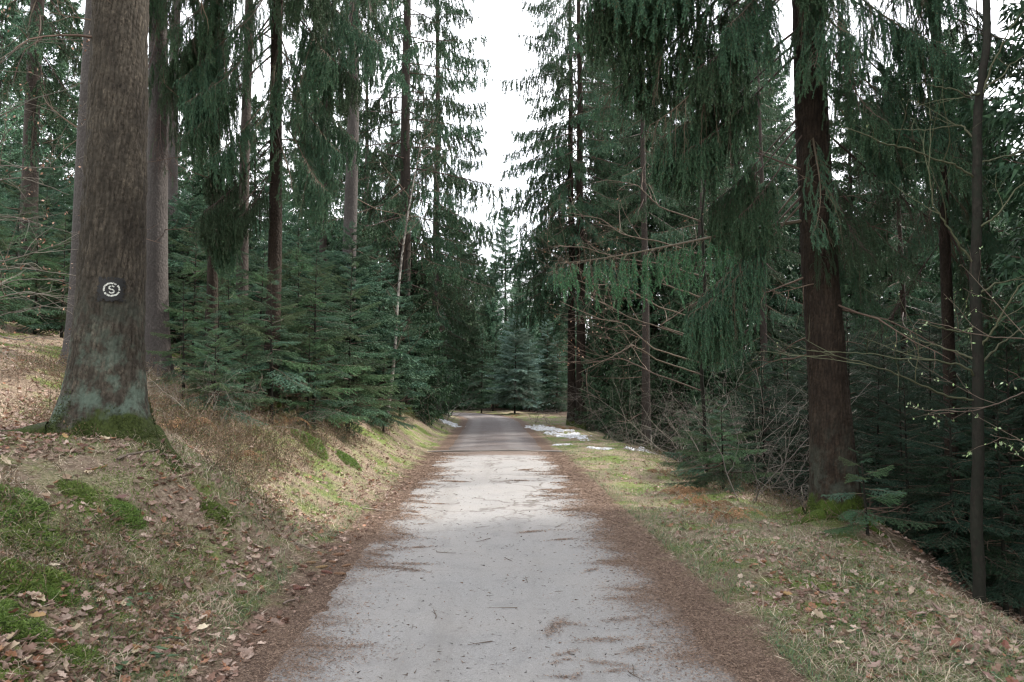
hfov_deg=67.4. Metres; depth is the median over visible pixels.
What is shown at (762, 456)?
bare shrub
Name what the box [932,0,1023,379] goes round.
spruce tree
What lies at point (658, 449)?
bare shrub
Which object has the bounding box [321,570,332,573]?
spruce cone
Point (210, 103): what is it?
spruce tree
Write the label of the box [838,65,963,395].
spruce tree
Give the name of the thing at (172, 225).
young spruce
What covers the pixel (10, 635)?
fallen leaf
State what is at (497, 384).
young spruce
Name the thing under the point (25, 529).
moss cushion
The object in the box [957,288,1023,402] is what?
young spruce
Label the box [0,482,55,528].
moss cushion
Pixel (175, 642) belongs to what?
spruce cone
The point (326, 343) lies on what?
young spruce
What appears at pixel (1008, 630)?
stick
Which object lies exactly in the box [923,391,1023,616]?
young spruce
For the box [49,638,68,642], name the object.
fallen leaf
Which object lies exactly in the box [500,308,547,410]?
young spruce
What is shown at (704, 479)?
young spruce
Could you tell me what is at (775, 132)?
spruce tree
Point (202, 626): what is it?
fallen leaf
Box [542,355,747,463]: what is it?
bare shrub
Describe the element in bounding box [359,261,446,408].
young spruce
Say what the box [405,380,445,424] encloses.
bare shrub
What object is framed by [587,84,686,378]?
spruce tree
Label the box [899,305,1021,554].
young spruce
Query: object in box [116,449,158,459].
stick
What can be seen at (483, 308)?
young spruce
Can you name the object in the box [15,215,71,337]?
young spruce
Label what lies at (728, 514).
dead bracken
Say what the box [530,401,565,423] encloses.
bare shrub
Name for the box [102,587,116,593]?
fallen leaf
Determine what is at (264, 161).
spruce tree
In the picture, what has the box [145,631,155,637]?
fallen leaf
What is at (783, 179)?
spruce tree
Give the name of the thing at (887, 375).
young spruce
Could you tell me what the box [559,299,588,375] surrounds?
young spruce
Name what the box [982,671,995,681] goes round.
fallen leaf
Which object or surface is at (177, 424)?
dead bracken
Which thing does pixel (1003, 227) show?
spruce tree
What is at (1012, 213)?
spruce tree
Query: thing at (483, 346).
young spruce
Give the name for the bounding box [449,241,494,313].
spruce tree
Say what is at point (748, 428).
young spruce
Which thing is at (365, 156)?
spruce tree
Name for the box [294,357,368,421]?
young spruce
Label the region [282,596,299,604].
stick
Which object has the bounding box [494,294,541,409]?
young spruce
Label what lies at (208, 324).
young spruce
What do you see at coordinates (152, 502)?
fallen leaf
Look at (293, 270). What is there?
young spruce
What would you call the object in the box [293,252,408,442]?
young spruce
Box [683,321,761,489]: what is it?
young spruce
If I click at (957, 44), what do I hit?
spruce tree
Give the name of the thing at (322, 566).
spruce cone
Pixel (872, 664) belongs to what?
fallen leaf
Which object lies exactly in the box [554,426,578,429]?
dead bracken
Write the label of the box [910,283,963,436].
young spruce
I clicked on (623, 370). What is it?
young spruce
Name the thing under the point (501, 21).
sky
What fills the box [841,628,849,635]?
fallen leaf
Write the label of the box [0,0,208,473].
spruce tree
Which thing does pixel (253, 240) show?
young spruce
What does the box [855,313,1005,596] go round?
young spruce
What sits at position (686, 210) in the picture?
spruce tree
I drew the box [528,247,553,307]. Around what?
spruce tree
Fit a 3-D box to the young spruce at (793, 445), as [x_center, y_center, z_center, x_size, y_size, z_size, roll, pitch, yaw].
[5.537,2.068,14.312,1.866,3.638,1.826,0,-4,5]
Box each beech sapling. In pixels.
[0,0,89,376]
[528,154,714,472]
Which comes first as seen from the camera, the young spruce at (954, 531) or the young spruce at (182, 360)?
the young spruce at (954, 531)
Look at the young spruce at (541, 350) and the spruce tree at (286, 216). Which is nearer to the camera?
the spruce tree at (286, 216)
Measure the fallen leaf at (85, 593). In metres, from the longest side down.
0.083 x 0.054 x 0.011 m
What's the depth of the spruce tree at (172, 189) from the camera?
24.29 m
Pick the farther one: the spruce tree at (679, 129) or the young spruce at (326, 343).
the spruce tree at (679, 129)
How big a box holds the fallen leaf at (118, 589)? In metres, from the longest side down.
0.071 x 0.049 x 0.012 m
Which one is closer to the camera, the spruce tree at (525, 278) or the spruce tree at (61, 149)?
the spruce tree at (61, 149)
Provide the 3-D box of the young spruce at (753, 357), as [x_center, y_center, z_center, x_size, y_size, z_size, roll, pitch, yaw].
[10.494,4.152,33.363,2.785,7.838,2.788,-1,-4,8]
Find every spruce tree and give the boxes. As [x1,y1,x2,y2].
[0,0,56,232]
[0,0,76,206]
[0,0,84,247]
[0,0,85,328]
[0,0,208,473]
[40,0,164,365]
[43,79,79,256]
[144,0,254,376]
[148,0,267,391]
[158,0,399,415]
[168,0,197,352]
[178,131,226,201]
[178,143,194,201]
[191,0,309,367]
[233,93,287,261]
[252,167,306,261]
[265,69,334,231]
[267,0,372,241]
[282,1,381,386]
[300,0,413,392]
[304,0,521,416]
[332,21,396,264]
[357,151,390,258]
[374,120,423,275]
[386,0,503,419]
[440,209,464,327]
[444,218,491,377]
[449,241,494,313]
[471,256,490,308]
[483,205,528,344]
[485,0,661,425]
[486,262,508,329]
[507,0,655,430]
[507,248,537,317]
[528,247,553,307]
[545,31,647,414]
[552,0,982,540]
[575,68,656,433]
[585,100,694,444]
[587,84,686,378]
[590,40,687,450]
[609,79,677,328]
[648,6,770,392]
[652,95,743,443]
[654,0,801,408]
[654,79,697,329]
[661,67,694,318]
[705,40,806,485]
[709,120,771,364]
[729,42,797,377]
[733,31,792,339]
[767,130,805,442]
[768,219,850,393]
[786,35,925,412]
[838,0,1023,580]
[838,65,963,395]
[840,102,928,360]
[844,61,969,488]
[874,179,936,313]
[891,25,1023,376]
[903,213,939,348]
[919,0,1023,465]
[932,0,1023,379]
[935,144,1023,401]
[954,148,1023,348]
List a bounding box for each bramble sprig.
[114,651,179,674]
[125,591,152,605]
[150,613,184,620]
[150,636,182,658]
[776,644,806,657]
[812,622,862,634]
[857,569,884,578]
[901,608,952,619]
[949,652,993,666]
[951,662,1011,678]
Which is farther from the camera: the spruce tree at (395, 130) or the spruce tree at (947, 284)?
the spruce tree at (395, 130)
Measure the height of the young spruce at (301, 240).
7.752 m
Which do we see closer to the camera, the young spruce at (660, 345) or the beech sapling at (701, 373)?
the beech sapling at (701, 373)
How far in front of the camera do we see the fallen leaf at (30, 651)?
3.71 m
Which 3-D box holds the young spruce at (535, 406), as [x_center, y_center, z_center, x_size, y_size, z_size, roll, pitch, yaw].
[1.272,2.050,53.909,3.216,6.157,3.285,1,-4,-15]
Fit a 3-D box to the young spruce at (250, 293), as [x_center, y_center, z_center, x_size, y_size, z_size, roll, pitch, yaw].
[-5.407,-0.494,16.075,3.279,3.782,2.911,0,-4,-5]
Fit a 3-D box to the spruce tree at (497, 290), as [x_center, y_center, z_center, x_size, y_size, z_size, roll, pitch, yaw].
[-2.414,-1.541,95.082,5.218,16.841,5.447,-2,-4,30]
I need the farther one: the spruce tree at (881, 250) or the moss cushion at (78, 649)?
the spruce tree at (881, 250)
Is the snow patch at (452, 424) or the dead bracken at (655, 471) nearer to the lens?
the dead bracken at (655, 471)
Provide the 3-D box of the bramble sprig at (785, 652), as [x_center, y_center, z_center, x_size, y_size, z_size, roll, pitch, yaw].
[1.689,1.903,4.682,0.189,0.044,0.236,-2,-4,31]
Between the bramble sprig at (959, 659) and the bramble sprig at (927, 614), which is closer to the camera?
the bramble sprig at (959, 659)
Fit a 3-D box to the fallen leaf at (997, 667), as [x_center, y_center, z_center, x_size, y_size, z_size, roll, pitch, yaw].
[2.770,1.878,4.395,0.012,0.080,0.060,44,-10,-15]
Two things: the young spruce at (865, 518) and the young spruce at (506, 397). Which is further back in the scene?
the young spruce at (506, 397)
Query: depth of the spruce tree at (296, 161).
45.26 m
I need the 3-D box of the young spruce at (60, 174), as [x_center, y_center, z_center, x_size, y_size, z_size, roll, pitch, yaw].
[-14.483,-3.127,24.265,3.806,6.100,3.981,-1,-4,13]
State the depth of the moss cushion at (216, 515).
6.51 m
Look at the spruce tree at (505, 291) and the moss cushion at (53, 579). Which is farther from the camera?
the spruce tree at (505, 291)
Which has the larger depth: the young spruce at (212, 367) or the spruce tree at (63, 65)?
the spruce tree at (63, 65)
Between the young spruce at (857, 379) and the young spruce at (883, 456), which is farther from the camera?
the young spruce at (857, 379)
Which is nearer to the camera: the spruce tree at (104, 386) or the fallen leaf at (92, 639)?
the fallen leaf at (92, 639)
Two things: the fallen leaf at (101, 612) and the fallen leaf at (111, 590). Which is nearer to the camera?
the fallen leaf at (101, 612)
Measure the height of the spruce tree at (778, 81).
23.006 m
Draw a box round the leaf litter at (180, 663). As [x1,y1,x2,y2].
[0,321,1023,681]
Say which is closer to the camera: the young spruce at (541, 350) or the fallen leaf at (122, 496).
the fallen leaf at (122, 496)
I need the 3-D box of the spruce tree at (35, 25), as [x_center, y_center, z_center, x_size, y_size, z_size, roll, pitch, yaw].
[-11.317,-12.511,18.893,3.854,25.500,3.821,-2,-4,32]
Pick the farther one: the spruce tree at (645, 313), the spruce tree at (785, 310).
the spruce tree at (785, 310)
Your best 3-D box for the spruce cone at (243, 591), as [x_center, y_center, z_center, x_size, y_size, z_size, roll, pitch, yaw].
[-1.988,1.835,5.608,0.122,0.037,0.035,-7,-16,7]
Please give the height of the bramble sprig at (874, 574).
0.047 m
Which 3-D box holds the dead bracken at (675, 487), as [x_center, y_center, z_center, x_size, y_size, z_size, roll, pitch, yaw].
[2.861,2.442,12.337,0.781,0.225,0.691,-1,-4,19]
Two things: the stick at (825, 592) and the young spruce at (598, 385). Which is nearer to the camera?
the stick at (825, 592)
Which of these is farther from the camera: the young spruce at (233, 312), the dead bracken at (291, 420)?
the young spruce at (233, 312)
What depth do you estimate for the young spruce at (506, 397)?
48.71 m
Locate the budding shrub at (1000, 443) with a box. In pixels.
[904,244,1023,466]
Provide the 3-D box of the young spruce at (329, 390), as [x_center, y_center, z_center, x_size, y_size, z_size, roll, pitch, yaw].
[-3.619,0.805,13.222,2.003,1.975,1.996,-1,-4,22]
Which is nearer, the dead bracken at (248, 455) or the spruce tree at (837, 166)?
the dead bracken at (248, 455)
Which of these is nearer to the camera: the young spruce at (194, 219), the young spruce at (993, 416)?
the young spruce at (993, 416)
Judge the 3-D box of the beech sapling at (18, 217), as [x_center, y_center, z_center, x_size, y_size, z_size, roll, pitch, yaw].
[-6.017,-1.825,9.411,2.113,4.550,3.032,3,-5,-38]
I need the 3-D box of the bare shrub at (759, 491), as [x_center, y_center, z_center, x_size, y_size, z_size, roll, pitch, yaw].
[3.911,1.398,12.478,3.090,2.611,4.627,3,-5,-40]
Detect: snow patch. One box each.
[439,418,461,426]
[524,425,591,440]
[586,446,613,449]
[626,446,651,452]
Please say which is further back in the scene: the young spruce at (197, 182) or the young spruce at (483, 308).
the young spruce at (483, 308)
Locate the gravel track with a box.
[447,412,541,449]
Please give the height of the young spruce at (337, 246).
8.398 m
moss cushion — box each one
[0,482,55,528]
[0,519,68,565]
[0,556,84,608]
[0,597,55,647]
[33,580,79,607]
[38,524,87,559]
[54,478,98,504]
[55,636,109,675]
[102,496,147,529]
[199,498,235,526]
[290,428,329,460]
[335,450,361,471]
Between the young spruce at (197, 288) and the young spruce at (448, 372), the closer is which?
the young spruce at (197, 288)
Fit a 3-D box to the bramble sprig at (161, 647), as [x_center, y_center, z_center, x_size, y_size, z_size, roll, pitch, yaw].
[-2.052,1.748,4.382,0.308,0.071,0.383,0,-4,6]
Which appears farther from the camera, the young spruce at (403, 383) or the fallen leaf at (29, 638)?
the young spruce at (403, 383)
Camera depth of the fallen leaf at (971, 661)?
4.52 m
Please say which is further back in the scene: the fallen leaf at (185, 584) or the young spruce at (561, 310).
the young spruce at (561, 310)
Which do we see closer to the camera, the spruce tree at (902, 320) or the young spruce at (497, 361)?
the spruce tree at (902, 320)
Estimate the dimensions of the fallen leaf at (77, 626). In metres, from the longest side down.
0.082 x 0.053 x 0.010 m
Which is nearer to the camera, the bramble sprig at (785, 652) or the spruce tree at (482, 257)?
the bramble sprig at (785, 652)
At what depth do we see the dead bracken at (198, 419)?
9.07 m
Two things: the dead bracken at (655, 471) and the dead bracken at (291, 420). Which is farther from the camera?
the dead bracken at (655, 471)
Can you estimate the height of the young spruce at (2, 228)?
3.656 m
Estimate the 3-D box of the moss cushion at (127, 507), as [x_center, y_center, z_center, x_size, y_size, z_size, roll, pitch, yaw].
[-2.885,1.282,5.734,0.448,0.111,0.353,38,4,-36]
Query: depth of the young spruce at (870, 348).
14.99 m
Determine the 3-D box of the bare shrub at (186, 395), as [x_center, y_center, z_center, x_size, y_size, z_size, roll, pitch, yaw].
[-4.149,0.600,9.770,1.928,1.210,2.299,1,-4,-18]
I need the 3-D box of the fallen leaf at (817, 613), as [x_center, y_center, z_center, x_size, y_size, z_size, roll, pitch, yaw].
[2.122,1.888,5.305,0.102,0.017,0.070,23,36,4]
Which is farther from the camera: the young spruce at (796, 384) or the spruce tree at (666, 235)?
the spruce tree at (666, 235)
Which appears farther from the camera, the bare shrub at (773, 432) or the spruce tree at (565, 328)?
the spruce tree at (565, 328)
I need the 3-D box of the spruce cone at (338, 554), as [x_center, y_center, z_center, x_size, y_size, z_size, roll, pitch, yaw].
[-1.645,2.017,7.253,0.129,0.039,0.037,-4,19,-12]
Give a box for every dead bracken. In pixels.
[157,417,219,433]
[160,419,196,431]
[224,448,262,464]
[266,417,311,428]
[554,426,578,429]
[648,468,674,474]
[656,486,703,495]
[666,494,733,510]
[668,485,707,492]
[687,503,766,526]
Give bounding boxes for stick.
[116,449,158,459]
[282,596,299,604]
[294,541,318,550]
[362,507,399,510]
[810,581,838,596]
[887,535,907,557]
[1000,626,1023,643]
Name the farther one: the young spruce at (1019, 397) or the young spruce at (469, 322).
the young spruce at (469, 322)
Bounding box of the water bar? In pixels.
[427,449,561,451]
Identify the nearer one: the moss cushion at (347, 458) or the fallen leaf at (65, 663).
the fallen leaf at (65, 663)
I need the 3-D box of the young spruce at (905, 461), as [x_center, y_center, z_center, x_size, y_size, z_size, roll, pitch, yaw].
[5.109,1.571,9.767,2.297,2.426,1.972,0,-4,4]
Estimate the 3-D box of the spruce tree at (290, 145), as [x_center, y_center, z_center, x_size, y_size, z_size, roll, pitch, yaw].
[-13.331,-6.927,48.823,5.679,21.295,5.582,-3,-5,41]
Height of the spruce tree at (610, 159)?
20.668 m
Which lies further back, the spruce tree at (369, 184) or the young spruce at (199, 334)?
the spruce tree at (369, 184)
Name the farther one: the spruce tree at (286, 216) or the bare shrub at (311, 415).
the spruce tree at (286, 216)
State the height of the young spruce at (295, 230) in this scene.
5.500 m
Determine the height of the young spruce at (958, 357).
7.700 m
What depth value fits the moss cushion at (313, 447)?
12.01 m
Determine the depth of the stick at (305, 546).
7.16 m
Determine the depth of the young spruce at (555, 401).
50.73 m
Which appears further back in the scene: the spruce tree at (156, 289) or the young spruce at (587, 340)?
the young spruce at (587, 340)
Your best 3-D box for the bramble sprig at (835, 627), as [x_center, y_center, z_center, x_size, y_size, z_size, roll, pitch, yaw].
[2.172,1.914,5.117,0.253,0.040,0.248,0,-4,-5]
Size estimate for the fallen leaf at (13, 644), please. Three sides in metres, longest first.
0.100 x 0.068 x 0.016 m
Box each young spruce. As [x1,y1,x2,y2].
[0,141,55,264]
[0,155,68,319]
[0,174,40,308]
[0,177,71,327]
[0,179,65,327]
[0,194,60,334]
[0,211,68,333]
[8,153,73,327]
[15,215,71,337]
[43,191,73,329]
[59,295,189,342]
[146,280,224,401]
[160,297,234,391]
[164,228,263,380]
[168,181,252,354]
[168,193,231,348]
[169,327,268,427]
[171,240,262,353]
[172,262,286,391]
[172,283,267,401]
[174,234,331,391]
[175,193,191,342]
[176,160,227,355]
[176,201,261,320]
[200,306,295,399]
[207,340,290,418]
[210,265,323,423]
[224,212,287,342]
[225,222,304,366]
[244,298,311,384]
[245,230,358,395]
[250,212,334,353]
[254,332,369,441]
[275,237,376,428]
[282,235,318,377]
[282,237,302,298]
[288,250,387,386]
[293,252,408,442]
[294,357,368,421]
[299,281,375,397]
[304,221,421,390]
[307,216,336,271]
[307,218,374,396]
[328,250,428,398]
[339,344,392,424]
[350,335,427,409]
[355,341,417,432]
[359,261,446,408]
[371,285,411,353]
[379,237,431,402]
[383,290,435,416]
[387,257,453,427]
[413,330,460,404]
[420,266,470,416]
[447,297,491,410]
[454,303,493,408]
[457,324,504,412]
[470,322,512,410]
[478,305,500,393]
[479,298,508,383]
[485,302,545,413]
[491,346,500,386]
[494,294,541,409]
[494,349,512,407]
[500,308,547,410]
[508,330,549,410]
[531,310,566,411]
[537,299,566,406]
[537,332,566,412]
[539,315,575,411]
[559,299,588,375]
[574,289,634,442]
[585,329,604,428]
[602,311,665,454]
[638,329,702,461]
[651,270,752,470]
[658,398,778,491]
[659,397,744,482]
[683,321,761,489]
[724,336,806,505]
[731,311,806,499]
[731,348,772,484]
[754,394,784,491]
[758,306,871,501]
[769,360,860,505]
[775,371,808,473]
[787,303,894,510]
[796,312,882,473]
[821,447,937,550]
[846,287,922,505]
[847,289,944,513]
[848,337,935,534]
[849,286,918,439]
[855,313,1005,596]
[857,356,967,549]
[859,369,998,556]
[869,292,1021,477]
[879,298,963,454]
[888,355,1023,591]
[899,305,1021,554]
[908,342,1023,602]
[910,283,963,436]
[916,302,1003,454]
[917,319,1023,606]
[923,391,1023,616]
[925,304,1023,615]
[943,370,1023,605]
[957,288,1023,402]
[970,302,1023,545]
[994,295,1023,438]
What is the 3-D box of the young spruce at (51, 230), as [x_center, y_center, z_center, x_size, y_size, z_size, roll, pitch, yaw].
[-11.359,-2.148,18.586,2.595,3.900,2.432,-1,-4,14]
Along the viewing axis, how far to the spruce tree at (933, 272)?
32.59 m
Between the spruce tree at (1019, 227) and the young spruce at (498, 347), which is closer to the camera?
the spruce tree at (1019, 227)
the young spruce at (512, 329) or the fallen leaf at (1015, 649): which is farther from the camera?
the young spruce at (512, 329)
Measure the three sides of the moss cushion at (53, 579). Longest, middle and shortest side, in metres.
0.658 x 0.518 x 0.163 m
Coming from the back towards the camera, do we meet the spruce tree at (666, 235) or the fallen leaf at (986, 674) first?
the spruce tree at (666, 235)
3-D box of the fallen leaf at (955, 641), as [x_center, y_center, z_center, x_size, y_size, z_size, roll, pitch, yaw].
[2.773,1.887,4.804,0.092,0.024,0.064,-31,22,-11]
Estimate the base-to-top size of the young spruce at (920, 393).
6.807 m
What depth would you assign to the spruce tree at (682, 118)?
44.32 m
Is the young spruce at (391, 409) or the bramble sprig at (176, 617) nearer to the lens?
the bramble sprig at (176, 617)
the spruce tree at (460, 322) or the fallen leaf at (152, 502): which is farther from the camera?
the spruce tree at (460, 322)
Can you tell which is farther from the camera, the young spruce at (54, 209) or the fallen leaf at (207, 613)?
the young spruce at (54, 209)
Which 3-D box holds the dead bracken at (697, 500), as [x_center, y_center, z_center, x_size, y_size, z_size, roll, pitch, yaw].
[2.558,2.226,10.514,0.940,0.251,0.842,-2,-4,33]
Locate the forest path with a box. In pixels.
[265,451,740,681]
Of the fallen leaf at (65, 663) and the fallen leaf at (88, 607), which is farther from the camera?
the fallen leaf at (88, 607)
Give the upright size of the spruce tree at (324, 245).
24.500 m
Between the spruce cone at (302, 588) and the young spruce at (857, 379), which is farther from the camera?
the young spruce at (857, 379)
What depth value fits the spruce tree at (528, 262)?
35.86 m
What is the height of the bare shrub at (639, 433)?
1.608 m
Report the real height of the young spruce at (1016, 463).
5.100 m
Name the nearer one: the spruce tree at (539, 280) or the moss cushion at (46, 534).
the moss cushion at (46, 534)
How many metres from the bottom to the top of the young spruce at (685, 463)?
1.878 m
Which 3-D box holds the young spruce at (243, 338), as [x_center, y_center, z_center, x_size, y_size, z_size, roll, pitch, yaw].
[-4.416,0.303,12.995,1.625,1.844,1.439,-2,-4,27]
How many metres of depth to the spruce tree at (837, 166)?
30.69 m
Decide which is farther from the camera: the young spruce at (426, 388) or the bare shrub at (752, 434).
the young spruce at (426, 388)
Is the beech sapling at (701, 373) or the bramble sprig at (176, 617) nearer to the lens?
the bramble sprig at (176, 617)
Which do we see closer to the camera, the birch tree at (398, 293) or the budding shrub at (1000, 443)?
the budding shrub at (1000, 443)
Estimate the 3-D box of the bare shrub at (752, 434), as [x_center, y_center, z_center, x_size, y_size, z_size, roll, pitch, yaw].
[5.600,1.876,17.256,4.597,3.641,3.466,1,-4,-21]
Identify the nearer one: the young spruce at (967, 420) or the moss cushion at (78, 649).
the moss cushion at (78, 649)
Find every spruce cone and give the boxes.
[155,644,173,649]
[165,640,183,645]
[236,590,247,594]
[293,586,305,589]
[315,565,327,568]
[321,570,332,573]
[331,552,344,555]
[790,629,808,633]
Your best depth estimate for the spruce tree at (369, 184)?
70.83 m
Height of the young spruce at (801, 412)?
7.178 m
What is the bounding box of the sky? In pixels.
[0,0,1023,348]
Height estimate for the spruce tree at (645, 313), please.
19.500 m
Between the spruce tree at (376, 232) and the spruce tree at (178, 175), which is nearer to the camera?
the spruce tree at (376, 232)
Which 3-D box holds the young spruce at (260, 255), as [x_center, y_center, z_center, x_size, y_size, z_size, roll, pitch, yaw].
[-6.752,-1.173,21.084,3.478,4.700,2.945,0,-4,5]
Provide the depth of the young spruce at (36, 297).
15.52 m
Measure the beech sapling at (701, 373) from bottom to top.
6.780 m
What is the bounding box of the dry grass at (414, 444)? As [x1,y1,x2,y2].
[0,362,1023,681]
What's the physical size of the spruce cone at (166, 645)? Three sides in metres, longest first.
0.111 x 0.034 x 0.032 m
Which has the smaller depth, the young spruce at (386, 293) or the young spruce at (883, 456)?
the young spruce at (883, 456)
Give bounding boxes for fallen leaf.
[1,454,11,464]
[2,640,19,651]
[6,632,15,638]
[21,633,40,639]
[22,642,36,654]
[22,649,36,654]
[28,611,45,616]
[33,591,45,600]
[38,606,53,609]
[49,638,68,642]
[62,474,70,478]
[63,657,69,670]
[72,622,83,629]
[81,605,93,609]
[82,591,90,599]
[87,636,98,642]
[91,569,102,574]
[95,609,106,614]
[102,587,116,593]
[103,675,115,680]
[116,494,126,497]
[116,585,123,592]
[122,643,132,652]
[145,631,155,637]
[149,500,157,505]
[154,584,162,591]
[182,579,190,589]
[197,623,208,628]
[201,610,210,621]
[813,609,825,618]
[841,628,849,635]
[867,660,881,667]
[908,586,914,593]
[950,638,960,646]
[962,659,973,667]
[971,630,982,639]
[977,624,988,629]
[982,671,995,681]
[991,664,1000,674]
[1001,639,1010,650]
[1005,677,1018,681]
[1009,644,1018,652]
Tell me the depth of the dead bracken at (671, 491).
11.93 m
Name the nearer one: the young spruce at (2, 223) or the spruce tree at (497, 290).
the young spruce at (2, 223)
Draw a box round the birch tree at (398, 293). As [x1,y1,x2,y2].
[378,57,450,425]
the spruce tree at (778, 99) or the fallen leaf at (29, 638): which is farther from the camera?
the spruce tree at (778, 99)
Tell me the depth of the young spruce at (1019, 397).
13.12 m
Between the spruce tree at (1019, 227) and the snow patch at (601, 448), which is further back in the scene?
the snow patch at (601, 448)
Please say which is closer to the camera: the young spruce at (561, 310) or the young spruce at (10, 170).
the young spruce at (10, 170)
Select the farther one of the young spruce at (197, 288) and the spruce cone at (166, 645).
the young spruce at (197, 288)
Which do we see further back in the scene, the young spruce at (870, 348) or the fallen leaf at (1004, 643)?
the young spruce at (870, 348)
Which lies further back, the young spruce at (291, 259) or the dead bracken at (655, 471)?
the young spruce at (291, 259)
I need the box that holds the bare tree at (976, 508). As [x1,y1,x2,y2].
[753,0,1023,605]
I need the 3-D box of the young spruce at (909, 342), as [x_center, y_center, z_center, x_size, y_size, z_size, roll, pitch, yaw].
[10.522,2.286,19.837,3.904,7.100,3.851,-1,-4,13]
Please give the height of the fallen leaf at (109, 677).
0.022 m
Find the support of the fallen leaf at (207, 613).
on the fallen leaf
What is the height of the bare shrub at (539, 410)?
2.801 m
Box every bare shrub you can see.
[146,349,264,430]
[196,344,315,444]
[272,392,349,431]
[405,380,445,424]
[436,359,502,420]
[505,370,577,426]
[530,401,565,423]
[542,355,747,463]
[543,382,621,441]
[588,362,806,469]
[606,381,743,454]
[611,401,681,449]
[619,415,710,470]
[640,356,888,502]
[644,374,807,483]
[648,380,806,489]
[679,370,806,499]
[684,402,808,499]
[696,349,858,509]
[746,447,807,508]
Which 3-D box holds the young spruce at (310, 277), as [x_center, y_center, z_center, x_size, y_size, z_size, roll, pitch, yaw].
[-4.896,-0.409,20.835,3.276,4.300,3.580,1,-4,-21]
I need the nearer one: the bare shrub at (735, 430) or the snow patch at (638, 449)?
the bare shrub at (735, 430)
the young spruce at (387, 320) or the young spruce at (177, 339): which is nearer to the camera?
the young spruce at (387, 320)
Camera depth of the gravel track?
26.36 m
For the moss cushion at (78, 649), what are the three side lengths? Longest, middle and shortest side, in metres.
0.377 x 0.334 x 0.093 m
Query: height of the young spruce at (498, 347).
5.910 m
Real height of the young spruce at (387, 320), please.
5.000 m
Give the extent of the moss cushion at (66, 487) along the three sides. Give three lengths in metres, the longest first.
0.377 x 0.334 x 0.093 m
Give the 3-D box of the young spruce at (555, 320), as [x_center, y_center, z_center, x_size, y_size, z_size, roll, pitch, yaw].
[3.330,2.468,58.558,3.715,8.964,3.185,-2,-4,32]
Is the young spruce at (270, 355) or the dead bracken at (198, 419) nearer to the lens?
the dead bracken at (198, 419)
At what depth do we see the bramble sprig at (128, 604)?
4.80 m
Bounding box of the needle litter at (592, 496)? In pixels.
[27,450,884,681]

